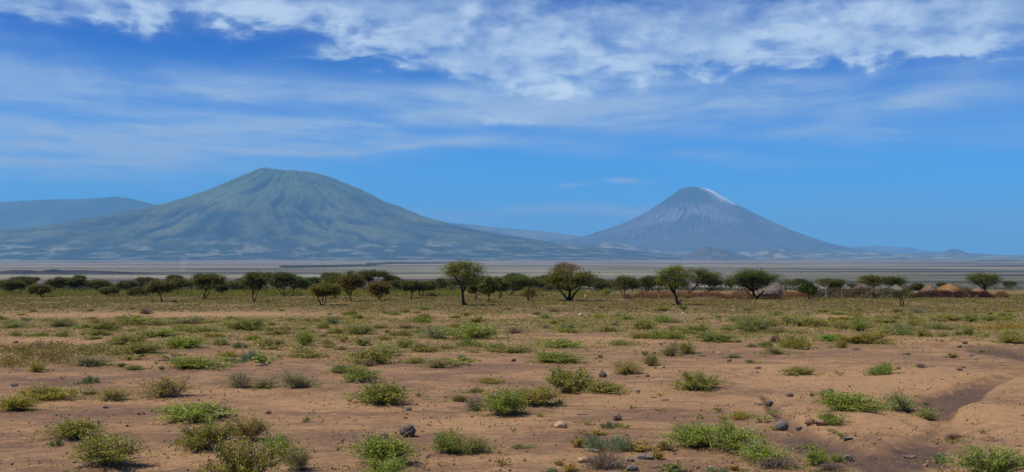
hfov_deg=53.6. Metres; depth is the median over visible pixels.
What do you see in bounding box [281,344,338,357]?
shrub
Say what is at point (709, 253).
cinder hill
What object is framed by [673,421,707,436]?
feathery shrub
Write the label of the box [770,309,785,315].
leafy shrub
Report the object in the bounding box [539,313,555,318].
grey shrub
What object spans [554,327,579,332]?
leafy shrub
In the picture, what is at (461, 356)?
grey shrub
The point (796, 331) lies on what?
creeping plant
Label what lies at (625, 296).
dry shrub
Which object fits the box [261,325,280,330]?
leafy shrub
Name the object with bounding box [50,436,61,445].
feathery shrub
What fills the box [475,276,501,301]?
acacia tree
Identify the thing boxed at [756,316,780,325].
leafy shrub
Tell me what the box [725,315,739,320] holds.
grey shrub
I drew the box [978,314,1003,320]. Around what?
leafy shrub
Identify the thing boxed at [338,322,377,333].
leafy shrub
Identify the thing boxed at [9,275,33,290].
acacia tree
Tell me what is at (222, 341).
grey shrub
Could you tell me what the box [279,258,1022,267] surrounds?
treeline
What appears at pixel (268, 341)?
leafy shrub
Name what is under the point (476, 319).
leafy shrub
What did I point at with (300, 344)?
sprig
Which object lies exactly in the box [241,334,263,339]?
leafy shrub
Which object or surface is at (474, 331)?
leafy shrub
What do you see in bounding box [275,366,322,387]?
grey shrub
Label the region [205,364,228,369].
sprig
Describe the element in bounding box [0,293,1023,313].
ground cover
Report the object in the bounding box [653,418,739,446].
leafy shrub
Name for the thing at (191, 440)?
leafy shrub
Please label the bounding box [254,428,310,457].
leafy shrub
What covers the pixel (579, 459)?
stone
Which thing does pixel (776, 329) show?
grey shrub
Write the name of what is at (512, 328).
grey shrub
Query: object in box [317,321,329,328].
grass tuft
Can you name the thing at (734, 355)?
grey shrub
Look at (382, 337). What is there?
leafy shrub
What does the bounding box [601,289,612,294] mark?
leafy shrub
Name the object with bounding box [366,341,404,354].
leafy shrub
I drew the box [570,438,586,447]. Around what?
seedling
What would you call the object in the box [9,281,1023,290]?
scrub
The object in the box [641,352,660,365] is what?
leafy shrub
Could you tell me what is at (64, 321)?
grey shrub
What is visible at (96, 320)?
grey shrub
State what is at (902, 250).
range
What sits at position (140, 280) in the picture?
acacia tree
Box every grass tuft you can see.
[9,330,22,335]
[27,332,51,336]
[53,331,69,336]
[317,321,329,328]
[323,339,337,344]
[341,308,357,314]
[386,329,414,335]
[387,311,399,314]
[410,315,434,322]
[411,328,427,332]
[454,338,486,346]
[634,327,689,338]
[651,314,676,322]
[775,334,817,348]
[848,315,870,320]
[863,360,897,374]
[885,325,913,334]
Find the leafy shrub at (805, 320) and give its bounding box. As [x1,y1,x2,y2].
[766,313,834,326]
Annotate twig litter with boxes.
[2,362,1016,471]
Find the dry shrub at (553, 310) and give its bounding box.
[548,307,559,311]
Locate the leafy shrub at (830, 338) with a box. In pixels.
[816,333,841,340]
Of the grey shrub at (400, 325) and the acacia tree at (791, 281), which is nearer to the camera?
the grey shrub at (400, 325)
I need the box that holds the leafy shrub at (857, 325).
[846,317,870,330]
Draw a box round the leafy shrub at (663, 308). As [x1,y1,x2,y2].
[652,305,671,310]
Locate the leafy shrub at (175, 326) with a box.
[170,323,186,330]
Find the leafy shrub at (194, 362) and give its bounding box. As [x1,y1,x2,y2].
[152,353,230,367]
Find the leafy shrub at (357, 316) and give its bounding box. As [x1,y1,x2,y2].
[348,313,367,318]
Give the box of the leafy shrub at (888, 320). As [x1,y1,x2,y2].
[865,318,904,322]
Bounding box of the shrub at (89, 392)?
[81,388,102,394]
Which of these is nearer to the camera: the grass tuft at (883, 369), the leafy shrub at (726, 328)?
the grass tuft at (883, 369)
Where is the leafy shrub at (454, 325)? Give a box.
[448,322,461,327]
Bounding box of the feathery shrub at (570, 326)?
[560,324,574,328]
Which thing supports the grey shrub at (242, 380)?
on the ground at (1004, 419)
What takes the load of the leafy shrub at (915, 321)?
on the ground at (1004, 419)
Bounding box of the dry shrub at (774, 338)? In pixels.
[770,335,781,342]
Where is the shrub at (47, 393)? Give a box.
[6,380,95,400]
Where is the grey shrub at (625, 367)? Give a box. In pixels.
[607,357,644,374]
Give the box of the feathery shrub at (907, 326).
[894,324,916,329]
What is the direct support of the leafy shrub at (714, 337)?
on the ground at (1004, 419)
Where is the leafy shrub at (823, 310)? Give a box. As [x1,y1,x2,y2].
[814,308,831,311]
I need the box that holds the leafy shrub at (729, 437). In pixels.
[706,416,773,452]
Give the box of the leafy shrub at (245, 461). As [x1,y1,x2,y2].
[189,433,289,471]
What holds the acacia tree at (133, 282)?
on the ground at (1004, 419)
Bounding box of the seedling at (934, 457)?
[930,451,951,462]
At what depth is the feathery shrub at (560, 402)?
28.91 m
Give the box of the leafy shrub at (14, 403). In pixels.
[0,392,43,409]
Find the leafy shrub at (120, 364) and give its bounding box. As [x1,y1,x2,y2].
[116,362,125,366]
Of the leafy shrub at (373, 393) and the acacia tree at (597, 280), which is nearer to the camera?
the leafy shrub at (373, 393)
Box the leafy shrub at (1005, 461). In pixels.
[932,436,1023,471]
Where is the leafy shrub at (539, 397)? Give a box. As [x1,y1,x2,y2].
[511,383,572,405]
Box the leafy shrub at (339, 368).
[329,362,351,372]
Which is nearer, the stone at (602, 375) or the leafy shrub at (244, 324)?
the stone at (602, 375)
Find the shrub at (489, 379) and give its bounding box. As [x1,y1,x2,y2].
[476,375,509,383]
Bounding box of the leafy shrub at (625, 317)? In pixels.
[618,315,634,319]
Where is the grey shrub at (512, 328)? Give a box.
[502,325,524,332]
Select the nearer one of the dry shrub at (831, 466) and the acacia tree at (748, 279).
the dry shrub at (831, 466)
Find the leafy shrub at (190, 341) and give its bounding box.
[156,333,215,347]
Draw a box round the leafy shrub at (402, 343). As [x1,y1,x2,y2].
[394,338,414,347]
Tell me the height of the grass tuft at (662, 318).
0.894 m
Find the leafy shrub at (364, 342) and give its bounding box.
[354,337,376,345]
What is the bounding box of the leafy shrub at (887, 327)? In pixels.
[881,325,894,330]
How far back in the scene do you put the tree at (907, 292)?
159.83 m
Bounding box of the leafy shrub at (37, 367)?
[27,361,50,371]
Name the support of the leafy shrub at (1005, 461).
on the ground at (1004, 419)
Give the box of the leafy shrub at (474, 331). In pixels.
[437,322,510,338]
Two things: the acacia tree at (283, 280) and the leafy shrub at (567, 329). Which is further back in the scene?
the acacia tree at (283, 280)
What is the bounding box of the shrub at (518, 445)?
[510,442,531,448]
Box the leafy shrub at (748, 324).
[730,314,781,332]
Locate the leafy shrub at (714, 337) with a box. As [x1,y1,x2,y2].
[686,329,739,341]
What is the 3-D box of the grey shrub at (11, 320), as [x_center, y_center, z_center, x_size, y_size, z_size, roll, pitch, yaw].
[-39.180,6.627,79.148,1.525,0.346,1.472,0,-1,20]
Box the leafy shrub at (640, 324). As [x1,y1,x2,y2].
[630,318,656,328]
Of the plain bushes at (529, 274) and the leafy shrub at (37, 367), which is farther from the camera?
the plain bushes at (529, 274)
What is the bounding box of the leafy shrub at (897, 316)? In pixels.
[886,314,903,318]
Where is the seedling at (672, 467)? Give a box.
[655,461,688,471]
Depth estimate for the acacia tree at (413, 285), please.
159.99 m
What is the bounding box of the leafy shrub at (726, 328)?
[719,326,734,330]
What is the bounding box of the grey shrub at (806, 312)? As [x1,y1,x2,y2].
[800,310,813,314]
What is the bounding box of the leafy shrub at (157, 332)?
[127,327,189,336]
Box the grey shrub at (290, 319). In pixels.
[285,317,298,320]
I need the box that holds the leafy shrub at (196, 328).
[177,324,224,332]
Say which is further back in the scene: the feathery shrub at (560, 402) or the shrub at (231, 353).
the shrub at (231, 353)
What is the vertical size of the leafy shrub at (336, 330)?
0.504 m
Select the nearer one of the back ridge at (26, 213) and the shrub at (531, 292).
the shrub at (531, 292)
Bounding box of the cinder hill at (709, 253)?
[680,247,753,259]
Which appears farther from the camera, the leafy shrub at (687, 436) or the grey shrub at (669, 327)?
the grey shrub at (669, 327)
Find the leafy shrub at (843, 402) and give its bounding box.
[796,383,901,412]
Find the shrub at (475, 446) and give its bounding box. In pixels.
[455,433,500,454]
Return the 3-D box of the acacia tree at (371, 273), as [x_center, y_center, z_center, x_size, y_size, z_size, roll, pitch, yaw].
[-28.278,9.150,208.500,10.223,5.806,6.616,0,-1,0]
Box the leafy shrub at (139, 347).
[108,339,169,353]
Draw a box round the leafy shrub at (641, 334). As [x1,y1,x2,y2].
[625,332,649,337]
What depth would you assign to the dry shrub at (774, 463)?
19.49 m
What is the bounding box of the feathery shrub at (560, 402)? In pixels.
[555,399,563,404]
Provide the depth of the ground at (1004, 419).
33.95 m
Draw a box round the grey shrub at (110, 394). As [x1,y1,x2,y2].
[87,385,139,400]
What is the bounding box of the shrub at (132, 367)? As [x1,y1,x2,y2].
[123,365,144,370]
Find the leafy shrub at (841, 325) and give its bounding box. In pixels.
[830,322,851,328]
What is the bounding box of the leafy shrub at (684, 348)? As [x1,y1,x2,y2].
[676,341,697,353]
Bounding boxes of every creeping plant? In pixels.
[0,342,37,351]
[0,346,59,359]
[0,355,35,367]
[27,338,75,348]
[34,349,88,362]
[53,342,106,354]
[78,342,116,351]
[105,349,131,355]
[787,329,807,333]
[957,311,976,314]
[964,324,1007,329]
[989,322,1023,328]
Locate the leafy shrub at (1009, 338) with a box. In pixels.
[992,332,1023,342]
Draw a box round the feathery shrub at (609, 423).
[600,420,621,427]
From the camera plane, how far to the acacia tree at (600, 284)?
212.96 m
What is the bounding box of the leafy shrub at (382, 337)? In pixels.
[377,334,393,339]
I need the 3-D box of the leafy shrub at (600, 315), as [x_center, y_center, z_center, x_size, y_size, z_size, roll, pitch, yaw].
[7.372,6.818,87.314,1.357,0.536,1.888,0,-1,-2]
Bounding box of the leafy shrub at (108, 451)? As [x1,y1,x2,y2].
[59,429,159,464]
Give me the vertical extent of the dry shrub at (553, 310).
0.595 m
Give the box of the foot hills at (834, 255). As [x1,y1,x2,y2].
[585,242,1023,258]
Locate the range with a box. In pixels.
[850,246,996,254]
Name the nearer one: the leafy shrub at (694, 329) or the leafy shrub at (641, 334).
the leafy shrub at (641, 334)
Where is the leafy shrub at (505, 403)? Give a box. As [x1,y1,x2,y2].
[472,381,530,415]
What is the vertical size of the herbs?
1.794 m
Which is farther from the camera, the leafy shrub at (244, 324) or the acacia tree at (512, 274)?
the acacia tree at (512, 274)
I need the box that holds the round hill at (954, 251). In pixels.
[941,249,985,254]
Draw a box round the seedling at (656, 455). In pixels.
[651,447,664,458]
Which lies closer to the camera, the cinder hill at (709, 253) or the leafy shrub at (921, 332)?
the leafy shrub at (921, 332)
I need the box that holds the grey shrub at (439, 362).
[418,353,457,367]
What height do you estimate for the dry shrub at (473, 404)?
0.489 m
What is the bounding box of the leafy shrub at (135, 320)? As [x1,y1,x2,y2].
[101,312,174,325]
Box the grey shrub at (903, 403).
[875,387,919,411]
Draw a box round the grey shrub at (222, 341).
[209,336,230,344]
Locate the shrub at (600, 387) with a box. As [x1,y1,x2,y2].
[573,375,631,393]
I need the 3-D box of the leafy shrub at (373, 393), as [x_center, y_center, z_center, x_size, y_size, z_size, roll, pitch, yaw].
[-3.836,4.430,29.173,2.231,0.825,2.292,0,-1,-17]
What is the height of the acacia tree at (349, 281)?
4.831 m
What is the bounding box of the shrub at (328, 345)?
[323,342,336,347]
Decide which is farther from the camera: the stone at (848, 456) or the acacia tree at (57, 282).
the acacia tree at (57, 282)
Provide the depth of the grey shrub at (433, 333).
59.02 m
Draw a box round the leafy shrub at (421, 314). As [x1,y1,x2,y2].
[411,313,432,317]
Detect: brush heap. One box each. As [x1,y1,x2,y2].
[722,288,755,299]
[993,291,1009,297]
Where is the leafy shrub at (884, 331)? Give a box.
[875,328,892,333]
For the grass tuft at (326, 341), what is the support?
on the ground at (1004, 419)
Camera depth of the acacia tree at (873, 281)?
206.40 m
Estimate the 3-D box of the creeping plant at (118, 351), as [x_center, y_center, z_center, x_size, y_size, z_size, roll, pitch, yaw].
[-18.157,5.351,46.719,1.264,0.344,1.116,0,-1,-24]
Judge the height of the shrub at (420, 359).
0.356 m
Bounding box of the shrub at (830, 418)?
[814,408,852,425]
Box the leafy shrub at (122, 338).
[104,331,154,344]
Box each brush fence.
[632,290,728,298]
[758,293,782,298]
[780,290,807,297]
[807,286,878,298]
[915,289,995,297]
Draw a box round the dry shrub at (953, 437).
[941,433,962,439]
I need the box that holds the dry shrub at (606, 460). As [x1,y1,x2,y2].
[581,445,630,469]
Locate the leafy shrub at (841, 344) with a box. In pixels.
[835,340,847,347]
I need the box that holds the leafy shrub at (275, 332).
[259,328,291,334]
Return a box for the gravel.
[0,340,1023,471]
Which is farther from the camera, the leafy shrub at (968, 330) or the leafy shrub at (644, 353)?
the leafy shrub at (968, 330)
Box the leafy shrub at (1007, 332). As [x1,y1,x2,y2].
[1001,330,1020,334]
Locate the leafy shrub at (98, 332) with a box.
[83,328,117,335]
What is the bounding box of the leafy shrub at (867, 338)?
[829,329,899,343]
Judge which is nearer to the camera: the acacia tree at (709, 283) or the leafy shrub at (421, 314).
the leafy shrub at (421, 314)
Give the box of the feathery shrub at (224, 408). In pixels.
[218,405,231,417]
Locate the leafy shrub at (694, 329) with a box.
[673,321,714,333]
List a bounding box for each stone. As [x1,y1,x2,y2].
[379,432,387,437]
[399,424,415,436]
[554,421,566,427]
[577,456,588,462]
[599,369,606,377]
[613,413,621,420]
[626,457,633,461]
[626,465,638,470]
[636,454,652,459]
[765,400,773,406]
[775,420,788,430]
[804,418,814,425]
[815,419,827,425]
[842,454,852,460]
[902,455,914,457]
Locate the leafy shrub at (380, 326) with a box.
[368,323,391,328]
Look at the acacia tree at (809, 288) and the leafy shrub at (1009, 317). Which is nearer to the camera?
the leafy shrub at (1009, 317)
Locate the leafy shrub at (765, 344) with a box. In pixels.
[756,340,772,346]
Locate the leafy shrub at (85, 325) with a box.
[72,322,97,328]
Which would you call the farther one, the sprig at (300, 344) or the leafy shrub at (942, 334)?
the leafy shrub at (942, 334)
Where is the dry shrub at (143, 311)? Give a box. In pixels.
[137,307,153,313]
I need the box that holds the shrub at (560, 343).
[523,336,589,348]
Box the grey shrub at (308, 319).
[299,316,312,321]
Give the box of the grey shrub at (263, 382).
[248,375,281,387]
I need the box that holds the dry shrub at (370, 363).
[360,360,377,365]
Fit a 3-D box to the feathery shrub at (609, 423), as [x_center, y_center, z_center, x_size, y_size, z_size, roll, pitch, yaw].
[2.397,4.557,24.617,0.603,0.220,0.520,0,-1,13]
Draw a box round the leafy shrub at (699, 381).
[666,367,725,390]
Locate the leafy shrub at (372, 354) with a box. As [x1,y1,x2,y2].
[336,342,400,363]
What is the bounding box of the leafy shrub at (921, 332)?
[911,327,932,335]
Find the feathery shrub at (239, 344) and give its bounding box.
[232,342,247,347]
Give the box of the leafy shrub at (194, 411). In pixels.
[147,398,244,421]
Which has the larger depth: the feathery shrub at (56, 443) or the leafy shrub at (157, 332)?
the leafy shrub at (157, 332)
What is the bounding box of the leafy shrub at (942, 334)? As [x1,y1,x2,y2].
[935,332,947,336]
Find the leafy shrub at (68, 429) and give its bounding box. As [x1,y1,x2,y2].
[29,416,114,438]
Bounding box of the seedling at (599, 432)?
[587,429,610,435]
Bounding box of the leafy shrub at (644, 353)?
[640,350,649,355]
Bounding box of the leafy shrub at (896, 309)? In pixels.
[887,307,904,311]
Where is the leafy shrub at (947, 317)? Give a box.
[922,313,978,320]
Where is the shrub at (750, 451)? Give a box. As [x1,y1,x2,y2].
[729,438,804,462]
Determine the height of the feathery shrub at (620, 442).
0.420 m
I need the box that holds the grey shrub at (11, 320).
[1,318,20,322]
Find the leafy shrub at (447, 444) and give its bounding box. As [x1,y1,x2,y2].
[424,427,466,452]
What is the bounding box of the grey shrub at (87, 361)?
[58,353,117,365]
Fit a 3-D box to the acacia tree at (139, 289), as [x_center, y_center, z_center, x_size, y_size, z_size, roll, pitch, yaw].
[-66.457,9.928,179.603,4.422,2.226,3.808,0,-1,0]
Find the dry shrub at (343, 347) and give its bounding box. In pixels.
[333,346,348,349]
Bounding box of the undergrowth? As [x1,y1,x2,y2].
[0,286,639,296]
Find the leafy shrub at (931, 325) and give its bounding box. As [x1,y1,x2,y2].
[914,321,957,328]
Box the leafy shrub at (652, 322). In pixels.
[632,317,659,324]
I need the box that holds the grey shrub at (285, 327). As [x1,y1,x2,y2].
[276,324,291,329]
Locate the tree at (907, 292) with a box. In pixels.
[876,287,917,297]
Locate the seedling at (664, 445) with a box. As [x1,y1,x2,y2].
[651,439,674,449]
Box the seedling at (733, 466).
[724,464,748,470]
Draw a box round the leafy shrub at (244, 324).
[220,316,271,329]
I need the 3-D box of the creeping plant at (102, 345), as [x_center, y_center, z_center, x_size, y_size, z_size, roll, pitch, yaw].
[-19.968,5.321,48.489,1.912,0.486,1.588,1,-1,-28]
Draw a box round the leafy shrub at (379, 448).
[344,428,422,462]
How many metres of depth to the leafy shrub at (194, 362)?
40.32 m
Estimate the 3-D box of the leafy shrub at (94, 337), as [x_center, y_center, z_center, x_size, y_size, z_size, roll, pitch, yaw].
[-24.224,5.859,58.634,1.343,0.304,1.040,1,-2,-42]
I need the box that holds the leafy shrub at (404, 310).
[398,308,411,312]
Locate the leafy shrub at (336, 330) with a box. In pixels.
[325,327,348,332]
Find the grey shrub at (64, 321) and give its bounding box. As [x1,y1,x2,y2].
[44,315,83,326]
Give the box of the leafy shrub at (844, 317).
[836,315,850,319]
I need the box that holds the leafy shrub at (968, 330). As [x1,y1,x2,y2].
[961,326,975,334]
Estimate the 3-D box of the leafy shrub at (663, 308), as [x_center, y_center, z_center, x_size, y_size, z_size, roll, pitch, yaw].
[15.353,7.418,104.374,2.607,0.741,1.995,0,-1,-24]
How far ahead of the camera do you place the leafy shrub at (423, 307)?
107.69 m
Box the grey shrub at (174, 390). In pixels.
[129,369,201,396]
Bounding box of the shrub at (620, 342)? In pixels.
[605,338,640,344]
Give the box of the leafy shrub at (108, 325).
[87,319,122,330]
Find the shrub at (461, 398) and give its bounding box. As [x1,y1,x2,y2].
[449,393,469,401]
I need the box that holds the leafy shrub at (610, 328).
[593,325,620,331]
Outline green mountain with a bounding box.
[0,167,698,259]
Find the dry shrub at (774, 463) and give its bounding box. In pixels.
[747,454,798,470]
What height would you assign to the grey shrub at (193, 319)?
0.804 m
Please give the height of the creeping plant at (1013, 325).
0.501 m
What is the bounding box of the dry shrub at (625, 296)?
[621,293,633,298]
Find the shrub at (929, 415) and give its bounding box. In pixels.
[908,409,940,419]
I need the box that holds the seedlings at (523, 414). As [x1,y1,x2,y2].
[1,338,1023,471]
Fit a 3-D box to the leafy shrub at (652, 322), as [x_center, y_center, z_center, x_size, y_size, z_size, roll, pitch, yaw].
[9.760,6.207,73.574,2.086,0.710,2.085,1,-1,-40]
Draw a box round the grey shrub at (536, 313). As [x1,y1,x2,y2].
[531,310,544,314]
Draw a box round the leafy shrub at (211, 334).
[199,331,227,337]
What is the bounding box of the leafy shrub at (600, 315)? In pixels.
[592,313,603,317]
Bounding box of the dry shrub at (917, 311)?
[910,308,924,312]
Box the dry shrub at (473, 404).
[463,393,483,410]
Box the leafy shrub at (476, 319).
[467,315,487,322]
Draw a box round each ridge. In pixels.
[0,196,154,229]
[0,269,163,273]
[451,223,579,241]
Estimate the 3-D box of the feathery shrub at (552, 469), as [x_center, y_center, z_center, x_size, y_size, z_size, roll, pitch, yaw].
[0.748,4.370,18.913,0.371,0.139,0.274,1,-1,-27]
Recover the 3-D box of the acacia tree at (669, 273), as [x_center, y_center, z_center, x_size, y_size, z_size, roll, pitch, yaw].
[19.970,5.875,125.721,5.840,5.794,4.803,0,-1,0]
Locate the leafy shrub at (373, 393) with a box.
[337,378,419,405]
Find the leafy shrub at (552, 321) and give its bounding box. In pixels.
[548,319,559,323]
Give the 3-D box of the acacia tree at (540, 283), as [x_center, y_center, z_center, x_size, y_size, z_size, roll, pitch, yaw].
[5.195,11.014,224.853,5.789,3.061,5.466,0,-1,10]
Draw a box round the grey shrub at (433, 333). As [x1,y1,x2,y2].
[416,323,451,338]
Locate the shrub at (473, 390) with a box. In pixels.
[462,386,484,392]
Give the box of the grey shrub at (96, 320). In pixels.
[81,318,109,323]
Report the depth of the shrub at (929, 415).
26.60 m
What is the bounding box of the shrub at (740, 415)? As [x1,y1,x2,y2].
[729,410,758,419]
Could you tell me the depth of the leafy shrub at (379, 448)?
19.72 m
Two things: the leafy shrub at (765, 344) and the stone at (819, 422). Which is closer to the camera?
the stone at (819, 422)
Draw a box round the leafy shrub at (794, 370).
[779,366,820,374]
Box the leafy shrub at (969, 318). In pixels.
[961,313,979,321]
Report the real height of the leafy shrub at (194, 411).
0.501 m
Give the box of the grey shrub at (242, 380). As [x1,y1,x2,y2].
[220,367,254,387]
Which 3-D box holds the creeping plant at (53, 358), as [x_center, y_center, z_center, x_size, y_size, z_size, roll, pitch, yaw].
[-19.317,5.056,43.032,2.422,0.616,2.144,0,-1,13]
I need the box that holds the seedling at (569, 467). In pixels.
[561,462,581,471]
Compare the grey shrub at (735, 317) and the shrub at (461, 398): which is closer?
the shrub at (461, 398)
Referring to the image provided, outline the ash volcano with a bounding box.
[556,186,886,253]
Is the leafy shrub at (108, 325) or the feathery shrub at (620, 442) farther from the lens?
the leafy shrub at (108, 325)
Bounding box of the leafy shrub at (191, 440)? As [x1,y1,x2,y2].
[167,415,251,449]
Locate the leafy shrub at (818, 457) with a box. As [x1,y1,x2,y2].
[803,447,834,464]
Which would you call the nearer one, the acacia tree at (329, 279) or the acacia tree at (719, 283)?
the acacia tree at (329, 279)
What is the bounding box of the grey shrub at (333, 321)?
[326,315,341,323]
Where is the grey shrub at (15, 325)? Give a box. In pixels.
[0,320,40,327]
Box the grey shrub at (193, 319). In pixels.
[159,314,211,323]
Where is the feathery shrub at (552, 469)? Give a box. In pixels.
[547,467,557,471]
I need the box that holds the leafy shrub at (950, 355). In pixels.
[947,352,958,357]
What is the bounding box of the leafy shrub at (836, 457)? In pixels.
[830,452,845,462]
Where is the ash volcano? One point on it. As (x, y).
(688, 219)
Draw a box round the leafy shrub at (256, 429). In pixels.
[224,412,273,440]
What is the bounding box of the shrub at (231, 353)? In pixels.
[215,350,242,356]
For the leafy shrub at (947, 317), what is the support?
on the ground at (1004, 419)
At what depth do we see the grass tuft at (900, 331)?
62.17 m
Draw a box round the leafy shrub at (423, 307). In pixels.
[417,304,431,309]
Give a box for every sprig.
[108,352,152,359]
[154,350,186,358]
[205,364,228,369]
[213,355,238,360]
[249,335,276,340]
[251,351,280,363]
[254,342,285,348]
[291,342,312,349]
[334,334,359,341]
[442,428,458,434]
[445,357,471,364]
[493,457,511,464]
[753,413,772,422]
[805,441,817,449]
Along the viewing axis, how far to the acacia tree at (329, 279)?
159.21 m
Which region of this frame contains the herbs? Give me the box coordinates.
[0,311,1023,471]
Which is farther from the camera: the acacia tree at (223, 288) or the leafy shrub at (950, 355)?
the acacia tree at (223, 288)
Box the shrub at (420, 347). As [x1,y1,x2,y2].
[406,340,446,351]
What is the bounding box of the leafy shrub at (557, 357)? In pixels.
[522,349,592,362]
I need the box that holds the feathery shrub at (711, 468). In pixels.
[702,465,731,471]
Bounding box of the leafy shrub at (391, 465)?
[349,454,412,471]
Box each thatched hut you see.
[757,284,782,296]
[852,284,864,294]
[886,284,905,295]
[920,284,935,295]
[936,283,962,296]
[968,287,985,296]
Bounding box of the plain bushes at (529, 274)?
[5,262,1012,280]
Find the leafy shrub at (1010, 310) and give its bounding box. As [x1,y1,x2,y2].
[1004,308,1019,311]
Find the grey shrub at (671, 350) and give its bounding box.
[657,338,682,355]
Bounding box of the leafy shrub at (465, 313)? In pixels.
[455,311,472,315]
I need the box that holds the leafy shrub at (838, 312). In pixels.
[826,310,845,314]
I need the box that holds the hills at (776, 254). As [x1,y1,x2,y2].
[745,249,817,258]
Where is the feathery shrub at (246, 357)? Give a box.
[238,347,260,360]
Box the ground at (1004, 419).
[0,259,1023,471]
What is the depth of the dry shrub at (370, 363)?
41.29 m
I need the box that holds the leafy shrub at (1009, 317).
[1000,315,1012,319]
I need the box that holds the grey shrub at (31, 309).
[27,307,37,311]
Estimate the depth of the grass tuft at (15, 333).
61.49 m
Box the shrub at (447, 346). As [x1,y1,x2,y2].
[435,343,456,348]
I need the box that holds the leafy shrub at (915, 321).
[904,317,928,325]
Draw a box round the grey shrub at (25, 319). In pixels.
[18,317,32,320]
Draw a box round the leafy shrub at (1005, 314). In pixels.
[993,311,1017,317]
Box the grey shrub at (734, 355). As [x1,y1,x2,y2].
[727,353,741,357]
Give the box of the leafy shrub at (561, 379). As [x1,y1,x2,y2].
[540,360,603,393]
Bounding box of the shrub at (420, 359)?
[398,356,427,363]
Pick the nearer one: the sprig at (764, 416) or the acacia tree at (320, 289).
the sprig at (764, 416)
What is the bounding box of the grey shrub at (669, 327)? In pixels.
[665,325,684,329]
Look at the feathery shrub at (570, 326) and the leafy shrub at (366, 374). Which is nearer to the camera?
the leafy shrub at (366, 374)
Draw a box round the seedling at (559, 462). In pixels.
[553,460,564,465]
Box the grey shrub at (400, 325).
[388,323,422,328]
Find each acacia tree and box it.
[0,278,30,293]
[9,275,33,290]
[24,282,51,295]
[27,276,39,284]
[41,276,66,288]
[63,276,85,289]
[74,275,87,280]
[79,277,112,290]
[95,286,120,295]
[113,281,134,289]
[120,280,139,287]
[126,286,147,295]
[131,275,154,288]
[141,278,176,300]
[161,274,184,289]
[166,278,190,293]
[187,271,226,297]
[212,283,229,294]
[224,280,243,288]
[227,282,246,290]
[235,270,267,300]
[258,271,274,293]
[266,271,298,295]
[287,273,307,294]
[303,276,321,287]
[307,280,344,304]
[318,271,344,279]
[320,276,338,297]
[336,270,367,300]
[355,268,398,292]
[363,279,393,299]
[380,275,400,290]
[385,278,408,288]
[400,280,428,297]
[418,279,440,295]
[433,259,490,305]
[434,277,450,287]
[465,276,484,299]
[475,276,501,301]
[492,276,513,297]
[499,274,543,295]
[502,273,531,288]
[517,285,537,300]
[536,280,545,287]
[539,267,604,300]
[541,275,552,288]
[545,261,588,290]
[586,277,605,291]
[590,280,613,289]
[606,274,641,293]
[638,275,661,291]
[651,263,694,304]
[683,265,723,292]
[697,274,720,290]
[704,279,723,289]
[721,267,784,298]
[722,279,737,288]
[773,278,797,292]
[793,278,807,285]
[794,281,821,299]
[814,277,847,289]
[854,273,883,290]
[880,275,910,286]
[908,282,924,291]
[964,270,1011,289]
[1001,280,1018,286]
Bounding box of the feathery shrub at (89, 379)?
[82,373,100,383]
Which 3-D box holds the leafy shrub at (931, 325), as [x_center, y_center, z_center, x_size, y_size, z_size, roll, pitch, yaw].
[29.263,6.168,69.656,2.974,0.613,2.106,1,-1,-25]
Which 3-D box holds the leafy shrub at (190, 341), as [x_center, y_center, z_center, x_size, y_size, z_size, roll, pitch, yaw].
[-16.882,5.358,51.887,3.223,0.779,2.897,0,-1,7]
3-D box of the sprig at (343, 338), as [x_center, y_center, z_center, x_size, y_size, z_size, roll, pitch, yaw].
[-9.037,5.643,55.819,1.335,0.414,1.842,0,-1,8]
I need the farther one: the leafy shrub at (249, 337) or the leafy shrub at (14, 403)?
the leafy shrub at (249, 337)
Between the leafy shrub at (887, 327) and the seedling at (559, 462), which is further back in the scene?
the leafy shrub at (887, 327)
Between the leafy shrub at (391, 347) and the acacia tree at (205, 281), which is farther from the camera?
the acacia tree at (205, 281)
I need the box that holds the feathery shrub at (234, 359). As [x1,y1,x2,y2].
[231,357,243,362]
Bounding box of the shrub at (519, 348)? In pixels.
[486,342,540,352]
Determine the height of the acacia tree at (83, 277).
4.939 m
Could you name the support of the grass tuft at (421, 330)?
on the ground at (1004, 419)
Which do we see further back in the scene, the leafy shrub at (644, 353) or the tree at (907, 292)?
the tree at (907, 292)
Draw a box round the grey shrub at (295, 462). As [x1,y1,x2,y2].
[279,446,314,470]
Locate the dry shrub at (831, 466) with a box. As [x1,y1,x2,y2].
[811,461,848,471]
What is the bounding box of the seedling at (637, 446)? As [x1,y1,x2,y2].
[625,437,655,451]
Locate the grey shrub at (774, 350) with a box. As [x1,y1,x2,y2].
[758,344,792,354]
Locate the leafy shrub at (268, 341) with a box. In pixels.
[252,337,289,345]
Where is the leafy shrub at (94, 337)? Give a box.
[81,335,103,339]
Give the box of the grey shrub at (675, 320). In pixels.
[667,318,684,322]
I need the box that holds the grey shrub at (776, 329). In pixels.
[754,326,790,332]
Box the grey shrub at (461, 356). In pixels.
[455,353,472,360]
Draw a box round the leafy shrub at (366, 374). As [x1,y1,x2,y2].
[340,362,382,382]
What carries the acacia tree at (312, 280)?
on the ground at (1004, 419)
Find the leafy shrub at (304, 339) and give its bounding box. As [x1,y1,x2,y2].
[289,328,318,345]
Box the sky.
[0,0,1023,254]
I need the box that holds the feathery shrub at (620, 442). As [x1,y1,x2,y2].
[574,431,638,452]
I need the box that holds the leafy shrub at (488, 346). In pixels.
[481,340,506,350]
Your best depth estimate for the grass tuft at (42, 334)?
61.65 m
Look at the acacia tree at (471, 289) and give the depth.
149.87 m

